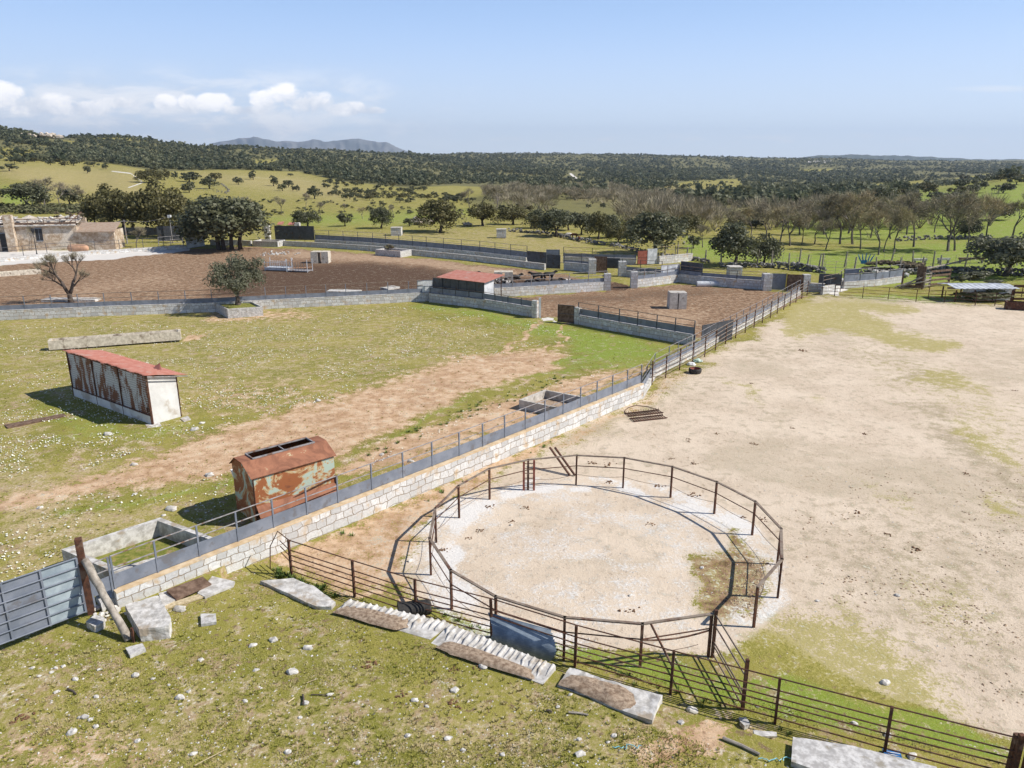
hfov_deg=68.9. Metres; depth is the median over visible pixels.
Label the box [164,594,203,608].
timber board
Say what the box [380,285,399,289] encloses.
pale slab
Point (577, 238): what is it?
dry stone wall
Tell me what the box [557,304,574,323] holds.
sheet gate
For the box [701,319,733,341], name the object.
gate
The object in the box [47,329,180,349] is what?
long trough
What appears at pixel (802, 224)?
bare tree
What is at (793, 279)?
sheet gate
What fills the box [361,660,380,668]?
dung pile
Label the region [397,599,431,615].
tires
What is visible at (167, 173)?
holm oak
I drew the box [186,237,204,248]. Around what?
sheet gate
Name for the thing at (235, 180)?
holm oak
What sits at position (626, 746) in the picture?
twine
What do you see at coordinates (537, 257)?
solid panel
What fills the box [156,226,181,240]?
solid panel
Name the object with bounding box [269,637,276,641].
stone
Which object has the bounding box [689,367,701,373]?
tyre trough
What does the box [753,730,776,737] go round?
stone piece
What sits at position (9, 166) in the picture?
holm oak
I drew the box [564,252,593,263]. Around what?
panel railing
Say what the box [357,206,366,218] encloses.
bare tree
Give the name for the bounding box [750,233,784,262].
holm oak
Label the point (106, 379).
door leaf
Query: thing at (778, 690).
pipe fence
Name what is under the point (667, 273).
panel railing
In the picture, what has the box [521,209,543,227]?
holm oak
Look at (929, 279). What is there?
pen gate
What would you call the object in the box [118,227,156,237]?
solid panel
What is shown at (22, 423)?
metal strip
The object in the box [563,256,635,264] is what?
stone wall
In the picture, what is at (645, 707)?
granite slab
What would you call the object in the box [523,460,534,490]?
post pair
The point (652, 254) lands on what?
sheet gate
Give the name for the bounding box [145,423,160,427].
shed footing
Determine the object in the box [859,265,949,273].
dry stone wall
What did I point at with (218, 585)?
stone slab
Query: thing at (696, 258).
dry stone wall
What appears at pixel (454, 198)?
holm oak
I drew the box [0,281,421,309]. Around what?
panel railing
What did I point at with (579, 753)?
stone
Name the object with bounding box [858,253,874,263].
blue net
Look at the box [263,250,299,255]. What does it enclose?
rubble heap
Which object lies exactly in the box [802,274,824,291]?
stone wall
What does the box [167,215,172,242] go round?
utility pole
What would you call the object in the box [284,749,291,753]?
stone
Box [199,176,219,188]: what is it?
holm oak
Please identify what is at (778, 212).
bare tree
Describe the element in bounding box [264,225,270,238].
stone pillar
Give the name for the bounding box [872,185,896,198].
holm oak
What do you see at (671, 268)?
solid panel
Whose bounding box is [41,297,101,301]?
pale slab
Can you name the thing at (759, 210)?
bare tree
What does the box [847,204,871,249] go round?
bare tree
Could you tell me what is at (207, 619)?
stone piece
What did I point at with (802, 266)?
dry stone wall
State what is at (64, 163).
holm oak
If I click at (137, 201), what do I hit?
holm oak
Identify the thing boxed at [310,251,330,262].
block stack
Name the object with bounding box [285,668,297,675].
stone
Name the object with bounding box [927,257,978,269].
log
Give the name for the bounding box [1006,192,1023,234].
bare tree
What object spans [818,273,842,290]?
solid panel
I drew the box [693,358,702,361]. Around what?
plastic bag
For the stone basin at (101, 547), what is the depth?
28.77 m
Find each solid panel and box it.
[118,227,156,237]
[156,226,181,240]
[274,226,314,241]
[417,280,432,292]
[433,278,441,288]
[527,251,546,263]
[607,258,619,268]
[661,263,679,272]
[680,261,702,271]
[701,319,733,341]
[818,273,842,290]
[845,269,858,274]
[915,266,926,284]
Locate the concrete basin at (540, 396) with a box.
[519,390,581,412]
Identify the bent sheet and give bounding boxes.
[488,612,556,660]
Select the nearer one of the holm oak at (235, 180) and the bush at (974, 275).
the bush at (974, 275)
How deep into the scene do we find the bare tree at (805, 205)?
156.81 m
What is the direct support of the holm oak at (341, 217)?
on the ground at (886, 373)
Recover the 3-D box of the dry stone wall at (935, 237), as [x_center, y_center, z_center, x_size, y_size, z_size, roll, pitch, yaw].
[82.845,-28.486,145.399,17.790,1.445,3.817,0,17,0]
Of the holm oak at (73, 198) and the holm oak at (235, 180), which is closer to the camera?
the holm oak at (73, 198)
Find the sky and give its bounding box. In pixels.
[0,0,1023,159]
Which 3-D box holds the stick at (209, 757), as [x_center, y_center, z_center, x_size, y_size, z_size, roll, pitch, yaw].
[-7.672,9.503,19.020,0.816,0.024,0.022,-15,22,-40]
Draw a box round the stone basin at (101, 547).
[61,517,211,586]
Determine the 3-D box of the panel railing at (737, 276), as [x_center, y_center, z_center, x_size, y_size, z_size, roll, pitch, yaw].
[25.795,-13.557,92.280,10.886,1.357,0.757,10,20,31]
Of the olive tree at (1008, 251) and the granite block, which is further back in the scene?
the olive tree at (1008, 251)
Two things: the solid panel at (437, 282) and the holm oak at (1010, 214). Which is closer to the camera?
the solid panel at (437, 282)
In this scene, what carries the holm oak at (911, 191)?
on the ground at (886, 373)
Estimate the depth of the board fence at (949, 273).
92.50 m
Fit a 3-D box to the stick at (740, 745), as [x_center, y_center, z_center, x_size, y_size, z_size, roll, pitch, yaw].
[5.939,9.370,19.349,0.975,0.089,0.106,12,20,34]
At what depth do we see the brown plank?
26.20 m
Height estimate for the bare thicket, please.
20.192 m
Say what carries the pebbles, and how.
on the ground at (886, 373)
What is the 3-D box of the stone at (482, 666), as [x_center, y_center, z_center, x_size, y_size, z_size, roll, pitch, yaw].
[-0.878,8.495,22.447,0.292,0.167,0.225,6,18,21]
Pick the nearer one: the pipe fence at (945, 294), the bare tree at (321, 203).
the pipe fence at (945, 294)
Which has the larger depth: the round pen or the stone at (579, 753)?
the round pen
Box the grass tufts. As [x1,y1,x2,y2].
[0,304,791,767]
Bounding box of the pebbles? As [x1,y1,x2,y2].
[0,315,1010,767]
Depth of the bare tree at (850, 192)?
159.39 m
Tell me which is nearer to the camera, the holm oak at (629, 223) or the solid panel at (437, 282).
the solid panel at (437, 282)
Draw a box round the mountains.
[211,137,407,152]
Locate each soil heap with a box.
[333,606,408,629]
[436,641,534,679]
[558,675,635,709]
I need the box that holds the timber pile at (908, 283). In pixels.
[895,277,928,287]
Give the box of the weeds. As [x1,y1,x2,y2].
[272,376,792,736]
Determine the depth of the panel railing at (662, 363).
60.80 m
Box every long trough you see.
[0,269,40,276]
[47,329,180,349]
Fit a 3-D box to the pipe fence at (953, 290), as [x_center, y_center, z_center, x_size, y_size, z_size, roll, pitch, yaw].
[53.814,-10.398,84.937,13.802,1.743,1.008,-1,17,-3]
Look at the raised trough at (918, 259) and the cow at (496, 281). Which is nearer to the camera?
the cow at (496, 281)
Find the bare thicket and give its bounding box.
[480,180,1015,230]
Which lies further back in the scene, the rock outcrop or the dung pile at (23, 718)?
the rock outcrop
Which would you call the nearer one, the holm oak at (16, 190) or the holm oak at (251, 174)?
the holm oak at (16, 190)
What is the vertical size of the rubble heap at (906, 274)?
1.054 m
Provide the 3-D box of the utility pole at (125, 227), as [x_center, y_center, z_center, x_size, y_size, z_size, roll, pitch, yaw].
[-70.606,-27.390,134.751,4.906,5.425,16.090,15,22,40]
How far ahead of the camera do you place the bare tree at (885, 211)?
147.16 m
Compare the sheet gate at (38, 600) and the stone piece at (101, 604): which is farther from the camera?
the stone piece at (101, 604)
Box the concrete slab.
[260,578,335,609]
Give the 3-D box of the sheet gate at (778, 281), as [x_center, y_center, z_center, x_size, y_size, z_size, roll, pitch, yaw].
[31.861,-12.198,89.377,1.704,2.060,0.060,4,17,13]
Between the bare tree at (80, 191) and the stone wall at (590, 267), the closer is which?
the stone wall at (590, 267)
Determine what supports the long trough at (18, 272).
on the ground at (886, 373)
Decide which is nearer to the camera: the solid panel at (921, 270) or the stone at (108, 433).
the stone at (108, 433)
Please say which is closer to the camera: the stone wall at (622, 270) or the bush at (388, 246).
the stone wall at (622, 270)
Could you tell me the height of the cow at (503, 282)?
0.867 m
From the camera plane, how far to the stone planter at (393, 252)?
121.23 m
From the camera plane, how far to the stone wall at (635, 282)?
92.50 m
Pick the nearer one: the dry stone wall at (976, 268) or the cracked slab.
the cracked slab
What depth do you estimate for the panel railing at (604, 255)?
112.33 m
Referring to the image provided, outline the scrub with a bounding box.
[0,139,724,214]
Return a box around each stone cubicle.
[390,227,402,235]
[496,228,505,237]
[726,265,742,275]
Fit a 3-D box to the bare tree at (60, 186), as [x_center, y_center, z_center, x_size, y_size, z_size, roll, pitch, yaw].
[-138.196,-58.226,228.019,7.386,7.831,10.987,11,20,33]
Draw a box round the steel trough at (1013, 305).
[1004,300,1023,310]
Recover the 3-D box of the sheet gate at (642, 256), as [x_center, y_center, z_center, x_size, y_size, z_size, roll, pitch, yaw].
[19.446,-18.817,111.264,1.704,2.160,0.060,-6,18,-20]
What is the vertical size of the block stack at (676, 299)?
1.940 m
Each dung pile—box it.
[9,712,35,723]
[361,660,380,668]
[448,698,461,709]
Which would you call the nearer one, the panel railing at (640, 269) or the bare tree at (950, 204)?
the panel railing at (640, 269)
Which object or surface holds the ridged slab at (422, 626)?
on the ground at (886, 373)
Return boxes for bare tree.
[25,174,55,204]
[26,224,34,247]
[28,250,90,302]
[42,182,73,203]
[70,184,86,203]
[131,225,145,247]
[272,196,286,213]
[302,192,310,198]
[315,201,324,212]
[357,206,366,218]
[458,188,472,206]
[477,183,493,201]
[486,185,507,206]
[657,209,671,219]
[691,222,712,246]
[724,209,748,223]
[738,207,754,235]
[750,200,779,236]
[766,205,795,243]
[780,204,811,245]
[789,196,821,234]
[793,211,812,244]
[810,190,857,243]
[811,217,841,249]
[814,208,832,243]
[818,196,844,234]
[828,187,881,243]
[839,189,863,233]
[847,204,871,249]
[856,208,892,254]
[859,194,886,237]
[877,199,918,238]
[883,207,910,251]
[888,194,921,234]
[888,203,918,251]
[894,188,933,246]
[914,186,984,250]
[928,199,953,232]
[943,197,987,250]
[953,195,993,248]
[978,194,1015,234]
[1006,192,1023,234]
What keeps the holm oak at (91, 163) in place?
on the ground at (886, 373)
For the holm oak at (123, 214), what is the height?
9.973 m
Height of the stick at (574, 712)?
0.058 m
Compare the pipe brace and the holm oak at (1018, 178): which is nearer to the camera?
the pipe brace
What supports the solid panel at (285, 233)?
on the ground at (886, 373)
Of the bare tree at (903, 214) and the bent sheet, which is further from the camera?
the bare tree at (903, 214)
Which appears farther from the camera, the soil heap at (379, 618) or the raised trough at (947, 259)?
the raised trough at (947, 259)
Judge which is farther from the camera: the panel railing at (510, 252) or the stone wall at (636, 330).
the panel railing at (510, 252)
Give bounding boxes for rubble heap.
[93,605,125,621]
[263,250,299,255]
[873,269,909,276]
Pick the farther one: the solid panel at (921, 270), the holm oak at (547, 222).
the holm oak at (547, 222)
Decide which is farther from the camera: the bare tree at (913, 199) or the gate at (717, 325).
the bare tree at (913, 199)
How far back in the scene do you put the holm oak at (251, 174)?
490.17 m
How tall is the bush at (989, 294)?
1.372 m
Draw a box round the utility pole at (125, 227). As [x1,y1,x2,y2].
[75,217,165,243]
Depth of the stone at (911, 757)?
19.50 m
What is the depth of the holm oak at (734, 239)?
108.23 m
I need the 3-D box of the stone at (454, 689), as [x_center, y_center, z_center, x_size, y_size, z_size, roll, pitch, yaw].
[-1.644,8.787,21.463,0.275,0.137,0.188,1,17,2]
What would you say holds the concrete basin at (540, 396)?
on the ground at (886, 373)
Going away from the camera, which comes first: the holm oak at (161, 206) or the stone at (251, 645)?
the stone at (251, 645)
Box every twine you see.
[612,744,640,748]
[758,757,790,760]
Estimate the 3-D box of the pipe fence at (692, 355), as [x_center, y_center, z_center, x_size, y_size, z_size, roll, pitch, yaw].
[21.950,-5.743,68.822,0.575,2.095,43.594,11,20,33]
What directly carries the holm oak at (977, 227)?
on the ground at (886, 373)
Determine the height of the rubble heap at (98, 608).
0.216 m
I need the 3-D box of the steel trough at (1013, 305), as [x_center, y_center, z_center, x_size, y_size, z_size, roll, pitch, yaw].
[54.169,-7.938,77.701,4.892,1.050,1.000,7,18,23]
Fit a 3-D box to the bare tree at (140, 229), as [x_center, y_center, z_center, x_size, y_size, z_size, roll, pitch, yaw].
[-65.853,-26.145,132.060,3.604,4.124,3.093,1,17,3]
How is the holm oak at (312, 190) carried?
on the ground at (886, 373)
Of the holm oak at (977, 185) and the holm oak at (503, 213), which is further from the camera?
the holm oak at (977, 185)
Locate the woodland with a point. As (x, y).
(330, 166)
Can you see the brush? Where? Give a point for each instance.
(908, 264)
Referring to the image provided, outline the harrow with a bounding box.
[624,405,667,421]
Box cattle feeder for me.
[264,257,312,272]
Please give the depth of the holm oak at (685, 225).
153.27 m
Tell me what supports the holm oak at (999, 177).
on the ground at (886, 373)
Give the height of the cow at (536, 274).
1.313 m
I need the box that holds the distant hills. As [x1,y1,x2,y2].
[801,154,1023,160]
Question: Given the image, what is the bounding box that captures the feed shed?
[62,349,187,424]
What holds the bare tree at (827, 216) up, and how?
on the ground at (886, 373)
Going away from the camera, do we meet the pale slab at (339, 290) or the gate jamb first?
the gate jamb
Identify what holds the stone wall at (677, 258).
on the ground at (886, 373)
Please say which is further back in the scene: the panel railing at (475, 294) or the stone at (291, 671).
the panel railing at (475, 294)
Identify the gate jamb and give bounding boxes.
[539,298,540,317]
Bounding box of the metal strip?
[4,413,65,428]
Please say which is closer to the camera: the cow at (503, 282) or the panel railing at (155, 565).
the panel railing at (155, 565)
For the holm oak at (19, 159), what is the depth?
491.52 m
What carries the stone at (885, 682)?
on the ground at (886, 373)
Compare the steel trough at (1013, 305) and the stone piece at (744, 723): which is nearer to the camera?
the stone piece at (744, 723)
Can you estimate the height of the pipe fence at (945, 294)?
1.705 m
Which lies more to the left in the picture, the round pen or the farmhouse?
the farmhouse
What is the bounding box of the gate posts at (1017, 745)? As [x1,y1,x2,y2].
[1005,732,1023,767]
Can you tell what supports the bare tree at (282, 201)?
on the ground at (886, 373)
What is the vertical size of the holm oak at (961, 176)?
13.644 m
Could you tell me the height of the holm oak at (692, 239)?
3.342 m
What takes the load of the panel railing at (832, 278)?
on the stone wall at (827, 289)
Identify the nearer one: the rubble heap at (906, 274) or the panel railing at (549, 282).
the panel railing at (549, 282)
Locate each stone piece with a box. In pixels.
[86,614,105,632]
[95,590,115,611]
[126,643,145,657]
[201,613,216,625]
[739,718,749,729]
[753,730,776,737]
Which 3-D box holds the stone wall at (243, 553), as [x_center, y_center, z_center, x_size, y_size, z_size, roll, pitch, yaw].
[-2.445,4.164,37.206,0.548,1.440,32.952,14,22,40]
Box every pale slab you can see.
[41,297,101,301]
[326,289,361,292]
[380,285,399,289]
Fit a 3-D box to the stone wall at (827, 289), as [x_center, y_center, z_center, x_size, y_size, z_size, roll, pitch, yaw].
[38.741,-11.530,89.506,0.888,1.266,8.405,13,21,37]
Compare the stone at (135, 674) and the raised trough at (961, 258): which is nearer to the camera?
the stone at (135, 674)
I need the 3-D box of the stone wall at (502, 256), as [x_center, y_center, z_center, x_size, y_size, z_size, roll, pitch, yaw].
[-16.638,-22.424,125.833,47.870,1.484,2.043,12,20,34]
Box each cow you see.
[494,278,507,283]
[498,279,515,283]
[513,273,523,279]
[528,271,543,279]
[543,270,557,279]
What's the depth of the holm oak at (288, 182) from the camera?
428.58 m
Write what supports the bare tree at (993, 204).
on the ground at (886, 373)
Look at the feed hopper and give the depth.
31.48 m
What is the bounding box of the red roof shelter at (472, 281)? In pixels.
[437,270,503,298]
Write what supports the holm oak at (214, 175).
on the ground at (886, 373)
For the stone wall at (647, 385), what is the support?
on the ground at (886, 373)
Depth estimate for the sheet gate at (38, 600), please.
23.80 m
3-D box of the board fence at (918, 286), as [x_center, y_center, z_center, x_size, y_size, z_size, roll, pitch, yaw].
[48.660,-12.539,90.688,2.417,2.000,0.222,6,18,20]
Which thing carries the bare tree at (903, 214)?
on the ground at (886, 373)
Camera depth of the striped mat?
19.60 m
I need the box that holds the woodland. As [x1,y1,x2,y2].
[0,125,1023,205]
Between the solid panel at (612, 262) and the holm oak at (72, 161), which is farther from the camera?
the holm oak at (72, 161)
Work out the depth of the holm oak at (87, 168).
447.19 m
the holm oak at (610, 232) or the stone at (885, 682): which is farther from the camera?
the holm oak at (610, 232)
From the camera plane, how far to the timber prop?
23.96 m
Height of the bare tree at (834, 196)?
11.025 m
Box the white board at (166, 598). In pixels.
[158,591,175,605]
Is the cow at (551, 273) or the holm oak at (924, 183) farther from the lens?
the holm oak at (924, 183)
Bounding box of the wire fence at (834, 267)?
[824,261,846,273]
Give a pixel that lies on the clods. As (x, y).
(749, 604)
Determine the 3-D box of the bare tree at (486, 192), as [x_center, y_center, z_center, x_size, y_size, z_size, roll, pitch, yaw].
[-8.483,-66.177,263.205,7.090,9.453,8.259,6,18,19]
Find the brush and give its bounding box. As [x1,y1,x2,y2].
[861,260,925,269]
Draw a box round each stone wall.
[0,245,184,261]
[0,292,428,319]
[114,383,643,607]
[191,183,229,193]
[210,240,251,245]
[283,241,545,269]
[315,239,526,260]
[429,293,537,317]
[494,273,610,296]
[508,228,645,251]
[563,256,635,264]
[564,259,595,273]
[574,307,694,344]
[618,261,659,276]
[630,271,679,287]
[643,290,800,397]
[657,253,692,263]
[660,252,709,262]
[679,273,772,290]
[718,262,775,267]
[772,261,826,272]
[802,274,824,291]
[820,278,843,294]
[841,276,901,288]
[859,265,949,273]
[896,234,974,241]
[947,266,1023,275]
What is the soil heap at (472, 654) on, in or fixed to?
on the ridged slab at (542, 672)
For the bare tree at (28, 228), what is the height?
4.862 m
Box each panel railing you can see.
[0,236,183,255]
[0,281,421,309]
[89,557,114,606]
[109,364,642,588]
[157,235,182,245]
[314,230,526,256]
[429,286,532,305]
[494,271,607,287]
[563,247,636,257]
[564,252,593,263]
[578,302,695,336]
[622,258,662,272]
[633,264,679,278]
[641,280,800,384]
[658,244,692,257]
[679,265,766,279]
[822,268,844,286]
[843,264,903,283]
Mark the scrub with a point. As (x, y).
(36, 208)
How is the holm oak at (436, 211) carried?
on the ground at (886, 373)
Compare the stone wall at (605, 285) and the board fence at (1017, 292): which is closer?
the board fence at (1017, 292)
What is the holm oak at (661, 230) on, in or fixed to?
on the ground at (886, 373)
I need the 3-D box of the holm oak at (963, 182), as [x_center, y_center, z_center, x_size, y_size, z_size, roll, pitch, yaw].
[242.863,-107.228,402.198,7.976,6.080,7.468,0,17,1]
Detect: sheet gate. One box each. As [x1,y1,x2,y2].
[0,557,86,644]
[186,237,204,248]
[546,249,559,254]
[546,255,560,268]
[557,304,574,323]
[594,256,606,272]
[637,250,647,264]
[647,248,657,263]
[772,273,786,290]
[786,274,803,291]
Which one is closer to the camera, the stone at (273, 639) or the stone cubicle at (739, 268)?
the stone at (273, 639)
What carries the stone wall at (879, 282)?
on the ground at (886, 373)
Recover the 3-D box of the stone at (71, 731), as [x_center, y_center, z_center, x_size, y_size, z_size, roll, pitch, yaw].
[-11.706,9.266,19.883,0.223,0.182,0.246,11,20,34]
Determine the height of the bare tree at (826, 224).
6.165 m
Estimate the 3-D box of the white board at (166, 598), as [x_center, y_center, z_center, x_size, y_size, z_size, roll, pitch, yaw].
[-11.882,7.417,25.843,0.518,0.109,0.943,-11,20,-33]
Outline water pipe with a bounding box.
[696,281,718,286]
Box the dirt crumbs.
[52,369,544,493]
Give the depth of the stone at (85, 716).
20.38 m
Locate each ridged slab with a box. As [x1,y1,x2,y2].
[337,599,448,639]
[432,624,555,683]
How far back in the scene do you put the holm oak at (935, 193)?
302.10 m
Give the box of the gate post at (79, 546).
[74,536,94,615]
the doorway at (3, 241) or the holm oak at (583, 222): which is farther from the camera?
the holm oak at (583, 222)
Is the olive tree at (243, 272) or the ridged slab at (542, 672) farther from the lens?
the olive tree at (243, 272)
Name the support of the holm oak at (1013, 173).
on the ground at (886, 373)
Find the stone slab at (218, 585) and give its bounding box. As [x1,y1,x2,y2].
[197,576,234,598]
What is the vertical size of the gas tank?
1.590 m
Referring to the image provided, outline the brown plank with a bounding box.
[166,577,210,600]
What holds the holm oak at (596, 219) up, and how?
on the ground at (886, 373)
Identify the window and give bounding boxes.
[34,228,43,240]
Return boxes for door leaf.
[67,353,95,394]
[92,361,121,403]
[118,369,149,413]
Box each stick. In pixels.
[195,749,225,765]
[569,711,587,715]
[722,736,759,754]
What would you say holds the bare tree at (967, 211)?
on the ground at (886, 373)
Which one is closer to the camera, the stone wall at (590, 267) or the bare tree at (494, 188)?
the stone wall at (590, 267)
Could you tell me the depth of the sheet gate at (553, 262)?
106.90 m
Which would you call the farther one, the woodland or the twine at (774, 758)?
the woodland
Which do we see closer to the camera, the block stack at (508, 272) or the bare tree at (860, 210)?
the block stack at (508, 272)
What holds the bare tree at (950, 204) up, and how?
on the ground at (886, 373)
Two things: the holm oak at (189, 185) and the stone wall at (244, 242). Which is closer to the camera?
the stone wall at (244, 242)
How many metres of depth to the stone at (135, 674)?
22.00 m
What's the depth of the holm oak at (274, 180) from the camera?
430.07 m
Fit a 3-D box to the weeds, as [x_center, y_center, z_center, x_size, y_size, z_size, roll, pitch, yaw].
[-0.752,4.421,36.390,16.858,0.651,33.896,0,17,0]
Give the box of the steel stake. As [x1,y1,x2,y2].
[130,627,135,642]
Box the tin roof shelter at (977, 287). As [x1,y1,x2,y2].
[939,283,1019,301]
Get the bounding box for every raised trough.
[914,258,927,262]
[937,258,950,263]
[958,257,984,262]
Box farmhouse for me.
[0,212,124,251]
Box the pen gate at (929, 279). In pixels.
[923,271,932,288]
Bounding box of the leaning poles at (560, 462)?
[549,447,574,475]
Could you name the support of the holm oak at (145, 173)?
on the ground at (886, 373)
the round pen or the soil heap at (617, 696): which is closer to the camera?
the soil heap at (617, 696)
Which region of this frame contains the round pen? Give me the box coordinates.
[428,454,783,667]
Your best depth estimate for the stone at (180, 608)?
25.17 m
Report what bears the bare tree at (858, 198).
on the ground at (886, 373)
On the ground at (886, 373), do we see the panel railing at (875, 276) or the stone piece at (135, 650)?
the stone piece at (135, 650)
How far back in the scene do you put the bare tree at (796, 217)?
135.17 m
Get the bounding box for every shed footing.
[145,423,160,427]
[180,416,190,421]
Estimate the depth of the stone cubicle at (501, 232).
152.04 m
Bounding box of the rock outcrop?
[21,132,63,138]
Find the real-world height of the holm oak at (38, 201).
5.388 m
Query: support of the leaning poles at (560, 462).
on the ground at (886, 373)
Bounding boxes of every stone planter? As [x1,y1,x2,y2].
[216,301,262,318]
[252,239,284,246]
[375,248,411,256]
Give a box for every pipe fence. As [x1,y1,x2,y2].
[270,531,1018,767]
[647,280,808,384]
[808,283,1023,305]
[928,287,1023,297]
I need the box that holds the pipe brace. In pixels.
[650,624,674,668]
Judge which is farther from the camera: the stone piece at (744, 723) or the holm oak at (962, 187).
the holm oak at (962, 187)
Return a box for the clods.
[11,252,1023,704]
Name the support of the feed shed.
on the ground at (886, 373)
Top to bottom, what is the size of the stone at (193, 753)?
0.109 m
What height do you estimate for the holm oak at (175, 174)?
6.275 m
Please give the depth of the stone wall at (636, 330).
66.74 m
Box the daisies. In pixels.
[0,307,649,581]
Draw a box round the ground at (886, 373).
[0,137,1023,767]
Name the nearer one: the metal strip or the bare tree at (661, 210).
the metal strip
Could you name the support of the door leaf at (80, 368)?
in the feed shed
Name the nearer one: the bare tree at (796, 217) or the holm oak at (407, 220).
the bare tree at (796, 217)
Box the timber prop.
[81,558,131,641]
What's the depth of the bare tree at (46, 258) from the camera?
81.04 m
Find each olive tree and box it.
[202,251,265,304]
[277,184,286,190]
[962,232,1023,276]
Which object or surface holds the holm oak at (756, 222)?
on the ground at (886, 373)
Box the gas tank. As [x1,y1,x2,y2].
[67,244,88,251]
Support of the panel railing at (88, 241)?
on the stone wall at (26, 257)
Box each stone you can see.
[66,728,76,736]
[81,714,90,718]
[103,431,111,435]
[131,672,139,677]
[166,506,177,511]
[174,605,186,612]
[174,694,183,699]
[189,750,197,755]
[248,643,256,647]
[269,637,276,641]
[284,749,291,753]
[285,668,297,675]
[304,645,312,649]
[443,734,452,740]
[450,687,458,691]
[478,664,487,669]
[575,750,586,756]
[686,706,697,713]
[880,679,889,685]
[907,753,917,759]
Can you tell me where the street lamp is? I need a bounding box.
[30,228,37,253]
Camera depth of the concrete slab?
26.10 m
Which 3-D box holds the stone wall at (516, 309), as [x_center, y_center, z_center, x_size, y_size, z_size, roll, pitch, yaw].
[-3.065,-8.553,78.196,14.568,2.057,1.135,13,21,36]
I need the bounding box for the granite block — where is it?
[125,595,171,641]
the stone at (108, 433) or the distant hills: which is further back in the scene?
the distant hills
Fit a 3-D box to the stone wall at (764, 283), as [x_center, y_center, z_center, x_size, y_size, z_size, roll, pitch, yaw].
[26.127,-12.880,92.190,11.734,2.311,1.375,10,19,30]
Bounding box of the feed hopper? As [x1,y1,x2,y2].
[229,436,335,521]
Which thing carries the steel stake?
on the ground at (886, 373)
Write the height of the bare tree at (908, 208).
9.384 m
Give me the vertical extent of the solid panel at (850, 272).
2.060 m
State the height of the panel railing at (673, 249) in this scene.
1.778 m
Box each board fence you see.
[901,272,924,288]
[928,268,951,285]
[1012,285,1023,300]
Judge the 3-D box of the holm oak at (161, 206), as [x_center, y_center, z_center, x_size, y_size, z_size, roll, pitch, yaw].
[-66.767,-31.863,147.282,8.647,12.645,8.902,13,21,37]
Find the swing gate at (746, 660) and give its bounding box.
[710,609,749,710]
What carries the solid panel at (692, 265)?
on the ground at (886, 373)
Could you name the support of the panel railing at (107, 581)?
on the stone wall at (243, 553)
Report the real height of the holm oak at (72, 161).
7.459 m
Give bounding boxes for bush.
[384,244,393,248]
[947,271,1005,282]
[949,289,1015,299]
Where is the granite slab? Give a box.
[557,667,661,724]
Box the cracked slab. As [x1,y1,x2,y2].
[791,737,936,767]
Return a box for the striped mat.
[882,748,901,757]
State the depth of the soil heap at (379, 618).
24.63 m
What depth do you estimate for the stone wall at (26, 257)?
122.94 m
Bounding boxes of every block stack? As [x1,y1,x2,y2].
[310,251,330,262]
[494,270,512,279]
[667,291,686,308]
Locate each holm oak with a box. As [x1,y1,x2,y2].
[0,163,18,170]
[0,181,54,204]
[17,157,27,163]
[31,198,50,203]
[44,159,55,164]
[55,187,80,203]
[58,161,68,165]
[69,158,79,165]
[76,183,124,221]
[82,205,100,221]
[83,166,90,172]
[87,162,99,166]
[90,188,141,226]
[110,205,148,226]
[122,178,180,226]
[133,168,164,181]
[146,190,190,227]
[161,169,169,179]
[169,193,279,249]
[171,171,177,177]
[179,171,201,181]
[180,182,194,192]
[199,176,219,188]
[208,173,221,178]
[232,177,243,184]
[248,170,255,179]
[269,175,278,185]
[283,180,293,186]
[291,207,322,225]
[307,185,322,198]
[336,213,352,225]
[344,193,353,197]
[364,194,372,199]
[368,205,394,227]
[402,188,412,193]
[403,218,415,225]
[414,198,466,232]
[449,196,462,202]
[465,202,501,225]
[495,204,527,224]
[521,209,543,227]
[529,212,556,231]
[536,207,575,236]
[564,210,579,229]
[567,212,592,234]
[585,210,611,239]
[600,214,621,237]
[603,224,630,242]
[619,218,643,242]
[620,211,689,254]
[665,216,689,235]
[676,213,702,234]
[687,235,701,248]
[708,222,765,262]
[748,219,764,227]
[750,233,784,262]
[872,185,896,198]
[904,189,922,199]
[917,182,935,187]
[920,183,938,194]
[927,191,948,197]
[948,218,984,237]
[954,179,970,185]
[954,186,970,190]
[959,174,970,178]
[965,185,979,193]
[966,183,980,189]
[971,179,985,183]
[977,200,1018,218]
[979,181,989,188]
[991,183,1014,192]
[996,174,1004,180]
[1006,172,1020,177]
[1007,176,1023,184]
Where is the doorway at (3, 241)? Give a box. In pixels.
[0,233,7,251]
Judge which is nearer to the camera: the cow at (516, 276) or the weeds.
the weeds
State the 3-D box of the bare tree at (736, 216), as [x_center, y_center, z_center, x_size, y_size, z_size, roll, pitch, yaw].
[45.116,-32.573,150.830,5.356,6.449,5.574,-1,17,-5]

